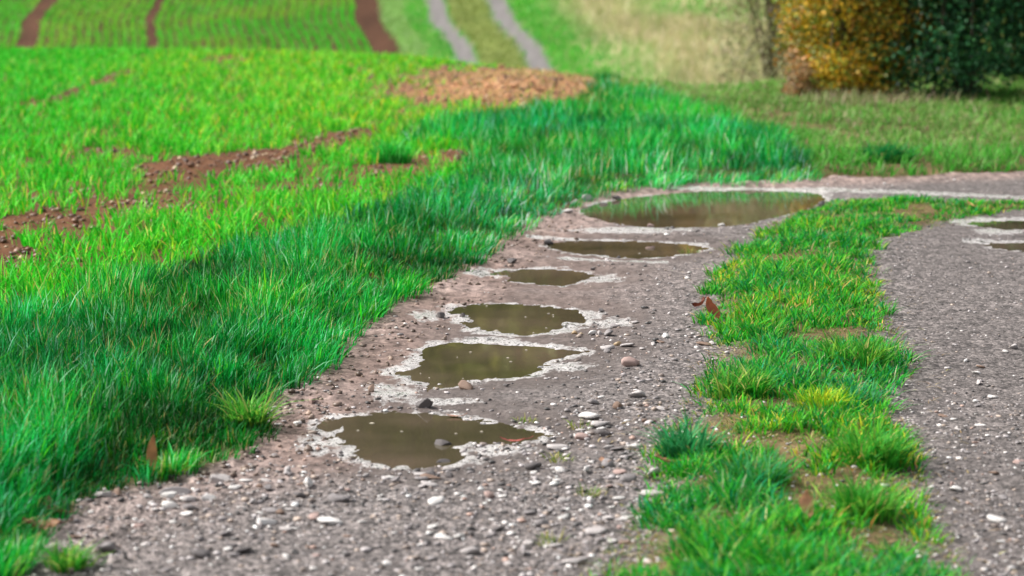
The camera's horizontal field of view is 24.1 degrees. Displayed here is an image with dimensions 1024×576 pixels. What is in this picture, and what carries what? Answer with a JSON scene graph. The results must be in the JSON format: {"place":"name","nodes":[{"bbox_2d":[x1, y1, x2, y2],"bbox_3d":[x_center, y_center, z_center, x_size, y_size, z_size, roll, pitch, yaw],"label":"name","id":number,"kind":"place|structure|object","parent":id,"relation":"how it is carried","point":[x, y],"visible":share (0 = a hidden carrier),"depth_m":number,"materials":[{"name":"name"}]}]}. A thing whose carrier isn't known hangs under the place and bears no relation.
{"place":"outdoors","nodes":[
{"label":"outdoors","id":0,"kind":"place"},
{"bbox_2d":[0,0,1023,575],"bbox_3d":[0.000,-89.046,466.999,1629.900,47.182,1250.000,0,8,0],"label":"ground","id":1,"kind":"structure","parent":0,"point":[928,264],"depth_m":6.83,"materials":[{"name":"gravel"}]},
{"bbox_2d":[23,516,73,529],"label":"fallen leaf","id":2,"kind":"object","parent":1,"relation":"on","point":[51,522],"visible":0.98,"depth_m":4.86,"materials":[{"name":"plant"}]},
{"bbox_2d":[42,495,74,512],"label":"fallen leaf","id":3,"kind":"object","parent":1,"relation":"on","point":[49,505],"visible":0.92,"depth_m":4.98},
{"bbox_2d":[28,533,110,573],"bbox_3d":[-0.857,0.508,4.580,0.207,0.064,0.177,-2,9,-14],"label":"grass tuft","id":4,"kind":"object","parent":1,"relation":"on","point":[63,562],"visible":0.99,"depth_m":4.58,"materials":[{"name":"plant"}]},
{"bbox_2d":[95,491,111,497],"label":"stone","id":5,"kind":"object","parent":1,"relation":"on","point":[105,494],"visible":1,"depth_m":5.13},
{"bbox_2d":[97,541,115,551],"bbox_3d":[-0.796,0.509,4.705,0.034,0.026,0.026,2,9,16],"label":"stone","id":6,"kind":"object","parent":1,"relation":"on","point":[109,546],"visible":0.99,"depth_m":4.70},
{"bbox_2d":[114,487,121,495],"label":"stone","id":7,"kind":"object","parent":1,"relation":"on","point":[117,490],"visible":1,"depth_m":5.16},
{"bbox_2d":[146,434,156,476],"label":"fallen leaf","id":8,"kind":"object","parent":1,"relation":"on","point":[151,453],"visible":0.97,"depth_m":5.37,"materials":[{"name":"plant"}]},
{"bbox_2d":[138,450,195,479],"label":"grass tuft","id":9,"kind":"object","parent":1,"relation":"on","point":[170,468],"visible":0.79,"depth_m":5.36,"materials":[{"name":"plant"}]},
{"bbox_2d":[160,501,177,508],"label":"stone","id":10,"kind":"object","parent":1,"relation":"on","point":[169,504],"visible":1,"depth_m":5.05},
{"bbox_2d":[161,491,176,497],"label":"stone","id":11,"kind":"object","parent":1,"relation":"on","point":[171,494],"visible":1,"depth_m":5.12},
{"bbox_2d":[158,486,191,495],"bbox_3d":[-0.733,0.444,5.211,0.073,0.025,0.029,-2,11,-22],"label":"stone","id":12,"kind":"object","parent":1,"relation":"on","point":[181,490],"visible":0.66,"depth_m":5.21,"materials":[{"name":"stone"}]},
{"bbox_2d":[0,0,371,54],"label":"crop rows","id":13,"kind":"object","parent":1,"relation":"on","point":[68,42],"visible":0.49,"depth_m":54.27,"materials":[{"name":"green plant"}]},
{"bbox_2d":[180,511,192,515],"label":"stone","id":14,"kind":"object","parent":1,"relation":"on","point":[186,513],"visible":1,"depth_m":4.99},
{"bbox_2d":[181,495,196,501],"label":"stone","id":15,"kind":"object","parent":1,"relation":"on","point":[186,498],"visible":1,"depth_m":5.11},
{"bbox_2d":[182,504,196,510],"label":"stone","id":16,"kind":"object","parent":1,"relation":"on","point":[189,507],"visible":1,"depth_m":5.03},
{"bbox_2d":[191,549,210,558],"bbox_3d":[-0.605,0.519,4.662,0.040,0.019,0.030,5,14,-5],"label":"stone","id":17,"kind":"object","parent":1,"relation":"on","point":[201,554],"visible":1,"depth_m":4.66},
{"bbox_2d":[201,494,215,500],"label":"stone","id":18,"kind":"object","parent":1,"relation":"on","point":[206,497],"visible":1,"depth_m":5.12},
{"bbox_2d":[209,474,230,482],"bbox_3d":[-0.647,0.427,5.314,0.047,0.031,0.023,2,11,-3],"label":"stone","id":19,"kind":"object","parent":1,"relation":"on","point":[214,478],"visible":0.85,"depth_m":5.30,"materials":[{"name":"stone"}]},
{"bbox_2d":[220,530,230,535],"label":"stone","id":20,"kind":"object","parent":1,"relation":"on","point":[224,533],"visible":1,"depth_m":4.83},
{"bbox_2d":[228,485,241,489],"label":"stone","id":21,"kind":"object","parent":1,"relation":"on","point":[233,487],"visible":1,"depth_m":5.24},
{"bbox_2d":[235,546,251,553],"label":"stone","id":22,"kind":"object","parent":1,"relation":"on","point":[241,550],"visible":1,"depth_m":4.68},
{"bbox_2d":[199,381,313,430],"bbox_3d":[-0.621,0.285,5.895,0.299,0.125,0.354,-4,9,-24],"label":"grass tuft","id":23,"kind":"object","parent":1,"relation":"on","point":[255,414],"visible":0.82,"depth_m":5.88,"materials":[{"name":"plant"}]},
{"bbox_2d":[256,518,276,524],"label":"stone","id":24,"kind":"object","parent":1,"relation":"on","point":[264,521],"visible":1,"depth_m":4.93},
{"bbox_2d":[265,507,277,512],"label":"stone","id":25,"kind":"object","parent":1,"relation":"on","point":[271,510],"visible":1,"depth_m":5.03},
{"bbox_2d":[0,44,562,323],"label":"sown field crop","id":26,"kind":"object","parent":1,"relation":"on","point":[162,135],"visible":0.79,"depth_m":13.50,"materials":[{"name":"green plant"}]},
{"bbox_2d":[293,492,305,497],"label":"stone","id":27,"kind":"object","parent":1,"relation":"on","point":[301,494],"visible":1,"depth_m":5.18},
{"bbox_2d":[303,477,312,487],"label":"stone","id":28,"kind":"object","parent":1,"relation":"on","point":[308,482],"visible":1,"depth_m":5.26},
{"bbox_2d":[0,61,620,345],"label":"soil crumbs","id":29,"kind":"object","parent":1,"relation":"on","point":[255,155],"visible":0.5,"depth_m":12.33,"materials":[{"name":"soil"}]},
{"bbox_2d":[309,512,319,519],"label":"stone","id":30,"kind":"object","parent":1,"relation":"on","point":[314,516],"visible":0.99,"depth_m":4.98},
{"bbox_2d":[317,517,342,524],"bbox_3d":[-0.374,0.480,4.936,0.057,0.016,0.038,7,6,-5],"label":"stone","id":31,"kind":"object","parent":1,"relation":"on","point":[328,520],"visible":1,"depth_m":4.93,"materials":[{"name":"stone"}]},
{"bbox_2d":[327,493,345,501],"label":"stone","id":32,"kind":"object","parent":1,"relation":"on","point":[332,497],"visible":1,"depth_m":5.12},
{"bbox_2d":[356,134,423,163],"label":"grass tuft","id":33,"kind":"object","parent":1,"relation":"on","point":[389,156],"visible":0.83,"depth_m":12.14,"materials":[{"name":"plant"}]},
{"bbox_2d":[182,199,599,480],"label":"mud crumbs","id":34,"kind":"object","parent":1,"relation":"on","point":[308,412],"visible":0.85,"depth_m":6.54,"materials":[{"name":"soil"}]},
{"bbox_2d":[0,72,828,575],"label":"verge grass","id":35,"kind":"structure","parent":1,"relation":"on","point":[60,406],"depth_m":7.50,"materials":[{"name":"plant"}]},
{"bbox_2d":[414,476,427,479],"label":"stone","id":36,"kind":"object","parent":1,"relation":"on","point":[421,477],"visible":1,"depth_m":5.33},
{"bbox_2d":[414,472,433,475],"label":"stone","id":37,"kind":"object","parent":1,"relation":"on","point":[419,473],"visible":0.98,"depth_m":5.37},
{"bbox_2d":[415,397,432,407],"bbox_3d":[-0.226,0.298,6.186,0.048,0.036,0.022,1,8,8],"label":"stone","id":38,"kind":"object","parent":1,"relation":"on","point":[425,402],"visible":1,"depth_m":6.18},
{"bbox_2d":[421,481,438,486],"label":"stone","id":39,"kind":"object","parent":1,"relation":"on","point":[428,483],"visible":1,"depth_m":5.28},
{"bbox_2d":[420,473,441,478],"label":"stone","id":40,"kind":"object","parent":1,"relation":"on","point":[429,476],"visible":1,"depth_m":5.35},
{"bbox_2d":[427,496,444,504],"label":"stone","id":41,"kind":"object","parent":1,"relation":"on","point":[436,500],"visible":1,"depth_m":5.10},
{"bbox_2d":[316,411,556,469],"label":"puddle","id":42,"kind":"object","parent":1,"relation":"on","point":[382,439],"visible":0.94,"depth_m":5.87,"materials":[{"name":"liquid"}]},
{"bbox_2d":[436,312,444,317],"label":"stone","id":43,"kind":"object","parent":1,"relation":"on","point":[440,314],"visible":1,"depth_m":7.63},
{"bbox_2d":[434,439,451,445],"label":"stone","id":44,"kind":"object","parent":1,"relation":"on","point":[441,442],"visible":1,"depth_m":5.76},
{"bbox_2d":[435,533,452,539],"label":"stone","id":45,"kind":"object","parent":1,"relation":"on","point":[441,536],"visible":1,"depth_m":4.81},
{"bbox_2d":[458,380,472,389],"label":"stone","id":46,"kind":"object","parent":1,"relation":"on","point":[464,384],"visible":1,"depth_m":6.43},
{"bbox_2d":[460,547,480,554],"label":"stone","id":47,"kind":"object","parent":1,"relation":"on","point":[470,550],"visible":1,"depth_m":4.69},
{"bbox_2d":[484,491,494,497],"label":"stone","id":48,"kind":"object","parent":1,"relation":"on","point":[489,494],"visible":1,"depth_m":5.14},
{"bbox_2d":[395,342,589,391],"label":"puddle","id":49,"kind":"object","parent":1,"relation":"on","point":[449,365],"visible":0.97,"depth_m":6.86,"materials":[{"name":"liquid"}]},
{"bbox_2d":[343,63,677,116],"bbox_3d":[0.029,-1.449,17.954,3.648,0.431,5.414,0,8,0],"label":"stubble","id":50,"kind":"object","parent":1,"relation":"on","point":[515,72],"visible":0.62,"depth_m":17.22,"materials":[{"name":"plant"}]},
{"bbox_2d":[448,303,585,335],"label":"puddle","id":51,"kind":"object","parent":1,"relation":"on","point":[510,318],"visible":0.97,"depth_m":7.67,"materials":[{"name":"liquid"}]},
{"bbox_2d":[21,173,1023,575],"bbox_3d":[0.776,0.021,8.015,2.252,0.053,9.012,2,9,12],"label":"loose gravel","id":52,"kind":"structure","parent":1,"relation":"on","point":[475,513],"depth_m":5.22,"materials":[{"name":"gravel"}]},
{"bbox_2d":[508,412,538,423],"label":"weed","id":53,"kind":"object","parent":1,"relation":"on","point":[524,419],"visible":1,"depth_m":6.02,"materials":[{"name":"green plant"}]},
{"bbox_2d":[418,64,630,108],"bbox_3d":[0.083,-1.537,18.244,1.647,0.252,5.923,0,8,0],"label":"soil heap","id":54,"kind":"object","parent":1,"relation":"on","point":[511,85],"visible":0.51,"depth_m":16.89,"materials":[{"name":"soil"}]},
{"bbox_2d":[522,540,533,544],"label":"stone","id":55,"kind":"object","parent":1,"relation":"on","point":[528,542],"visible":1,"depth_m":4.76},
{"bbox_2d":[523,510,536,513],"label":"stone","id":56,"kind":"object","parent":1,"relation":"on","point":[529,511],"visible":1,"depth_m":5.02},
{"bbox_2d":[524,462,541,469],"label":"stone","id":57,"kind":"object","parent":1,"relation":"on","point":[531,466],"visible":1,"depth_m":5.44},
{"bbox_2d":[534,518,548,526],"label":"stone","id":58,"kind":"object","parent":1,"relation":"on","point":[539,522],"visible":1,"depth_m":4.93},
{"bbox_2d":[490,269,598,285],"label":"puddle","id":59,"kind":"object","parent":1,"relation":"on","point":[553,277],"visible":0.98,"depth_m":8.58,"materials":[{"name":"liquid"}]},
{"bbox_2d":[533,528,568,545],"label":"weed","id":60,"kind":"object","parent":1,"relation":"on","point":[547,536],"visible":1,"depth_m":4.79,"materials":[{"name":"green plant"}]},
{"bbox_2d":[548,543,562,547],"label":"stone","id":61,"kind":"object","parent":1,"relation":"on","point":[553,545],"visible":1,"depth_m":4.74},
{"bbox_2d":[538,449,575,462],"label":"weed","id":62,"kind":"object","parent":1,"relation":"on","point":[554,460],"visible":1,"depth_m":5.54,"materials":[{"name":"green plant"}]},
{"bbox_2d":[546,444,567,449],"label":"stone","id":63,"kind":"object","parent":1,"relation":"on","point":[556,446],"visible":1,"depth_m":5.65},
{"bbox_2d":[555,466,564,471],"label":"stone","id":64,"kind":"object","parent":1,"relation":"on","point":[559,469],"visible":1,"depth_m":5.40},
{"bbox_2d":[561,557,587,563],"bbox_3d":[0.120,0.525,4.620,0.053,0.013,0.020,1,8,8],"label":"stone","id":65,"kind":"object","parent":1,"relation":"on","point":[578,560],"visible":1,"depth_m":4.61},
{"bbox_2d":[565,417,592,429],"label":"weed","id":66,"kind":"object","parent":1,"relation":"on","point":[570,424],"visible":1,"depth_m":5.92,"materials":[{"name":"green plant"}]},
{"bbox_2d":[575,432,590,439],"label":"stone","id":67,"kind":"object","parent":1,"relation":"on","point":[580,436],"visible":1,"depth_m":5.79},
{"bbox_2d":[582,194,592,200],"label":"stone","id":68,"kind":"object","parent":1,"relation":"on","point":[587,196],"visible":0.99,"depth_m":10.96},
{"bbox_2d":[578,412,599,418],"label":"stone","id":69,"kind":"object","parent":1,"relation":"on","point":[589,415],"visible":1,"depth_m":6.00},
{"bbox_2d":[571,482,608,497],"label":"weed","id":70,"kind":"object","parent":1,"relation":"on","point":[597,491],"visible":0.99,"depth_m":5.19,"materials":[{"name":"green plant"}]},
{"bbox_2d":[585,527,606,533],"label":"stone","id":71,"kind":"object","parent":1,"relation":"on","point":[598,530],"visible":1,"depth_m":4.85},
{"bbox_2d":[590,421,609,427],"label":"stone","id":72,"kind":"object","parent":1,"relation":"on","point":[597,424],"visible":1,"depth_m":5.91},
{"bbox_2d":[594,429,611,435],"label":"stone","id":73,"kind":"object","parent":1,"relation":"on","point":[603,432],"visible":1,"depth_m":5.81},
{"bbox_2d":[587,69,627,80],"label":"grass tuft","id":74,"kind":"object","parent":1,"relation":"on","point":[605,75],"visible":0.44,"depth_m":18.64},
{"bbox_2d":[600,345,614,349],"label":"stone","id":75,"kind":"object","parent":1,"relation":"on","point":[607,347],"visible":1,"depth_m":7.06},
{"bbox_2d":[601,458,613,466],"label":"stone","id":76,"kind":"object","parent":1,"relation":"on","point":[605,463],"visible":1,"depth_m":5.44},
{"bbox_2d":[604,329,612,335],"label":"stone","id":77,"kind":"object","parent":1,"relation":"on","point":[608,332],"visible":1,"depth_m":7.24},
{"bbox_2d":[612,401,622,409],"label":"stone","id":78,"kind":"object","parent":1,"relation":"on","point":[616,404],"visible":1,"depth_m":6.11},
{"bbox_2d":[613,469,626,473],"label":"stone","id":79,"kind":"object","parent":1,"relation":"on","point":[618,471],"visible":1,"depth_m":5.38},
{"bbox_2d":[547,240,708,258],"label":"puddle","id":80,"kind":"object","parent":1,"relation":"on","point":[628,249],"visible":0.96,"depth_m":9.35,"materials":[{"name":"liquid"}]},
{"bbox_2d":[619,474,636,482],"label":"stone","id":81,"kind":"object","parent":1,"relation":"on","point":[628,478],"visible":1,"depth_m":5.30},
{"bbox_2d":[621,356,639,366],"bbox_3d":[0.332,0.208,6.721,0.057,0.033,0.031,3,12,-20],"label":"stone","id":82,"kind":"object","parent":1,"relation":"on","point":[629,361],"visible":1,"depth_m":6.71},
{"bbox_2d":[626,443,639,449],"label":"stone","id":83,"kind":"object","parent":1,"relation":"on","point":[635,446],"visible":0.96,"depth_m":5.62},
{"bbox_2d":[627,390,645,396],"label":"stone","id":84,"kind":"object","parent":1,"relation":"on","point":[638,393],"visible":1,"depth_m":6.27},
{"bbox_2d":[640,490,666,496],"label":"stone","id":85,"kind":"object","parent":1,"relation":"on","point":[651,493],"visible":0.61,"depth_m":5.16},
{"bbox_2d":[647,467,659,474],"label":"stone","id":86,"kind":"object","parent":1,"relation":"on","point":[655,470],"visible":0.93,"depth_m":5.36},
{"bbox_2d":[377,0,948,86],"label":"hillside grass","id":87,"kind":"structure","parent":1,"relation":"on","point":[664,21],"depth_m":52.81,"materials":[{"name":"plant"}]},
{"bbox_2d":[656,453,689,461],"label":"fallen leaf","id":88,"kind":"object","parent":1,"relation":"on","point":[662,458],"visible":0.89,"depth_m":5.46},
{"bbox_2d":[624,403,733,459],"bbox_3d":[0.393,0.332,5.510,0.283,0.128,0.299,0,8,0],"label":"grass tuft","id":89,"kind":"object","parent":1,"relation":"on","point":[688,439],"visible":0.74,"depth_m":5.50,"materials":[{"name":"plant"}]},
{"bbox_2d":[692,294,706,306],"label":"fallen leaf","id":90,"kind":"object","parent":1,"relation":"on","point":[694,304],"visible":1,"depth_m":7.62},
{"bbox_2d":[576,190,825,227],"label":"puddle","id":91,"kind":"object","parent":1,"relation":"on","point":[705,209],"visible":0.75,"depth_m":10.70,"materials":[{"name":"liquid"}]},
{"bbox_2d":[706,297,723,323],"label":"fallen leaf","id":92,"kind":"object","parent":1,"relation":"on","point":[711,306],"visible":0.81,"depth_m":7.48,"materials":[{"name":"plant"}]},
{"bbox_2d":[715,423,747,433],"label":"weed","id":93,"kind":"object","parent":1,"relation":"on","point":[734,429],"visible":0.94,"depth_m":5.78,"materials":[{"name":"green plant"}]},
{"bbox_2d":[693,357,794,400],"bbox_3d":[0.601,0.231,6.221,0.310,0.117,0.290,0,8,0],"label":"grass tuft","id":94,"kind":"object","parent":1,"relation":"on","point":[739,381],"visible":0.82,"depth_m":6.23,"materials":[{"name":"plant"}]},
{"bbox_2d":[693,444,804,489],"bbox_3d":[0.526,0.387,5.199,0.272,0.093,0.239,0,8,0],"label":"grass tuft","id":95,"kind":"object","parent":1,"relation":"on","point":[759,469],"visible":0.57,"depth_m":5.20,"materials":[{"name":"plant"}]},
{"bbox_2d":[696,0,830,84],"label":"thin shrub","id":96,"kind":"object","parent":1,"relation":"on","point":[768,53],"visible":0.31,"depth_m":25.34,"materials":[{"name":"beige plant"}]},
{"bbox_2d":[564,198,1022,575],"bbox_3d":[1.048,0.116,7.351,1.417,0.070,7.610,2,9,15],"label":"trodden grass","id":97,"kind":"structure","parent":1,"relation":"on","point":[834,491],"depth_m":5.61,"materials":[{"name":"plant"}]},
{"bbox_2d":[778,46,829,97],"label":"thin shrub","id":98,"kind":"object","parent":1,"relation":"on","point":[798,73],"visible":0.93,"depth_m":16.88,"materials":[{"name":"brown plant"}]},
{"bbox_2d":[790,380,858,411],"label":"grass tuft","id":99,"kind":"object","parent":1,"relation":"on","point":[827,395],"visible":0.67,"depth_m":6.07,"materials":[{"name":"plant"}]},
{"bbox_2d":[770,0,906,98],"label":"autumn shrub","id":100,"kind":"object","parent":1,"relation":"on","point":[820,17],"visible":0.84,"depth_m":16.91,"materials":[{"name":"yellow plant"}]},
{"bbox_2d":[785,327,921,369],"bbox_3d":[0.968,0.153,6.708,0.378,0.127,0.387,6,10,36],"label":"grass tuft","id":101,"kind":"object","parent":1,"relation":"on","point":[874,353],"visible":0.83,"depth_m":6.66,"materials":[{"name":"plant"}]},
{"bbox_2d":[820,374,908,404],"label":"grass tuft","id":102,"kind":"object","parent":1,"relation":"on","point":[864,392],"visible":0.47,"depth_m":6.19,"materials":[{"name":"plant"}]},
{"bbox_2d":[809,464,930,523],"bbox_3d":[0.732,0.414,4.943,0.274,0.118,0.258,3,9,22],"label":"grass tuft","id":103,"kind":"object","parent":1,"relation":"on","point":[875,498],"visible":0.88,"depth_m":4.91,"materials":[{"name":"plant"}]},
{"bbox_2d":[806,411,940,470],"bbox_3d":[0.820,0.332,5.441,0.332,0.141,0.338,0,8,0],"label":"grass tuft","id":104,"kind":"object","parent":1,"relation":"on","point":[887,450],"visible":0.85,"depth_m":5.42,"materials":[{"name":"plant"}]},
{"bbox_2d":[815,0,938,97],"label":"autumn shrub","id":105,"kind":"object","parent":1,"relation":"on","point":[883,18],"visible":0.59,"depth_m":16.82,"materials":[{"name":"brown plant"}]},
{"bbox_2d":[854,136,925,162],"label":"grass tuft","id":106,"kind":"object","parent":1,"relation":"on","point":[887,149],"visible":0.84,"depth_m":12.40,"materials":[{"name":"plant"}]},
{"bbox_2d":[816,4,1022,74],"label":"dark tree","id":107,"kind":"object","parent":1,"relation":"on","point":[888,41],"depth_m":20.25,"materials":[{"name":"green plant"}]},
{"bbox_2d":[821,0,1023,99],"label":"dark tree","id":108,"kind":"object","parent":1,"relation":"on","point":[957,40],"visible":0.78,"depth_m":16.75,"materials":[{"name":"green plant"}]},
{"bbox_2d":[949,485,961,490],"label":"stone","id":109,"kind":"object","parent":1,"relation":"on","point":[955,487],"visible":1,"depth_m":5.22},
{"bbox_2d":[968,220,1023,229],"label":"puddle","id":110,"kind":"object","parent":1,"relation":"on","point":[1010,225],"visible":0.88,"depth_m":10.12,"materials":[{"name":"liquid"}]},
{"bbox_2d":[987,514,1006,522],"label":"stone","id":111,"kind":"object","parent":1,"relation":"on","point":[992,518],"visible":1,"depth_m":4.95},
{"bbox_2d":[977,1,1023,79],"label":"dark tree","id":112,"kind":"object","parent":1,"relation":"on","point":[1006,67],"visible":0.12,"depth_m":19.33,"materials":[{"name":"green plant"}]},
{"bbox_2d":[984,242,1023,251],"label":"puddle","id":113,"kind":"object","parent":1,"relation":"on","point":[1012,246],"visible":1,"depth_m":9.40,"materials":[{"name":"liquid"}]},
{"bbox_2d":[588,190,1023,575],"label":"grass","id":114,"kind":"structure","parent":0,"point":[746,552],"depth_m":5.97,"materials":[{"name":"plant"}]},
{"bbox_2d":[799,490,813,523],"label":"fallen leaf","id":115,"kind":"object","parent":114,"relation":"on","point":[805,500],"visible":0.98,"depth_m":4.81,"materials":[{"name":"plant"}]},
{"bbox_2d":[594,70,1023,177],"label":"rough grass","id":116,"kind":"structure","parent":0,"point":[950,143],"depth_m":14.60,"materials":[{"name":"plant"}]},
{"bbox_2d":[728,85,1021,107],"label":"dry grass","id":117,"kind":"structure","parent":0,"point":[876,98],"depth_m":16.42,"materials":[{"name":"beige plant"}]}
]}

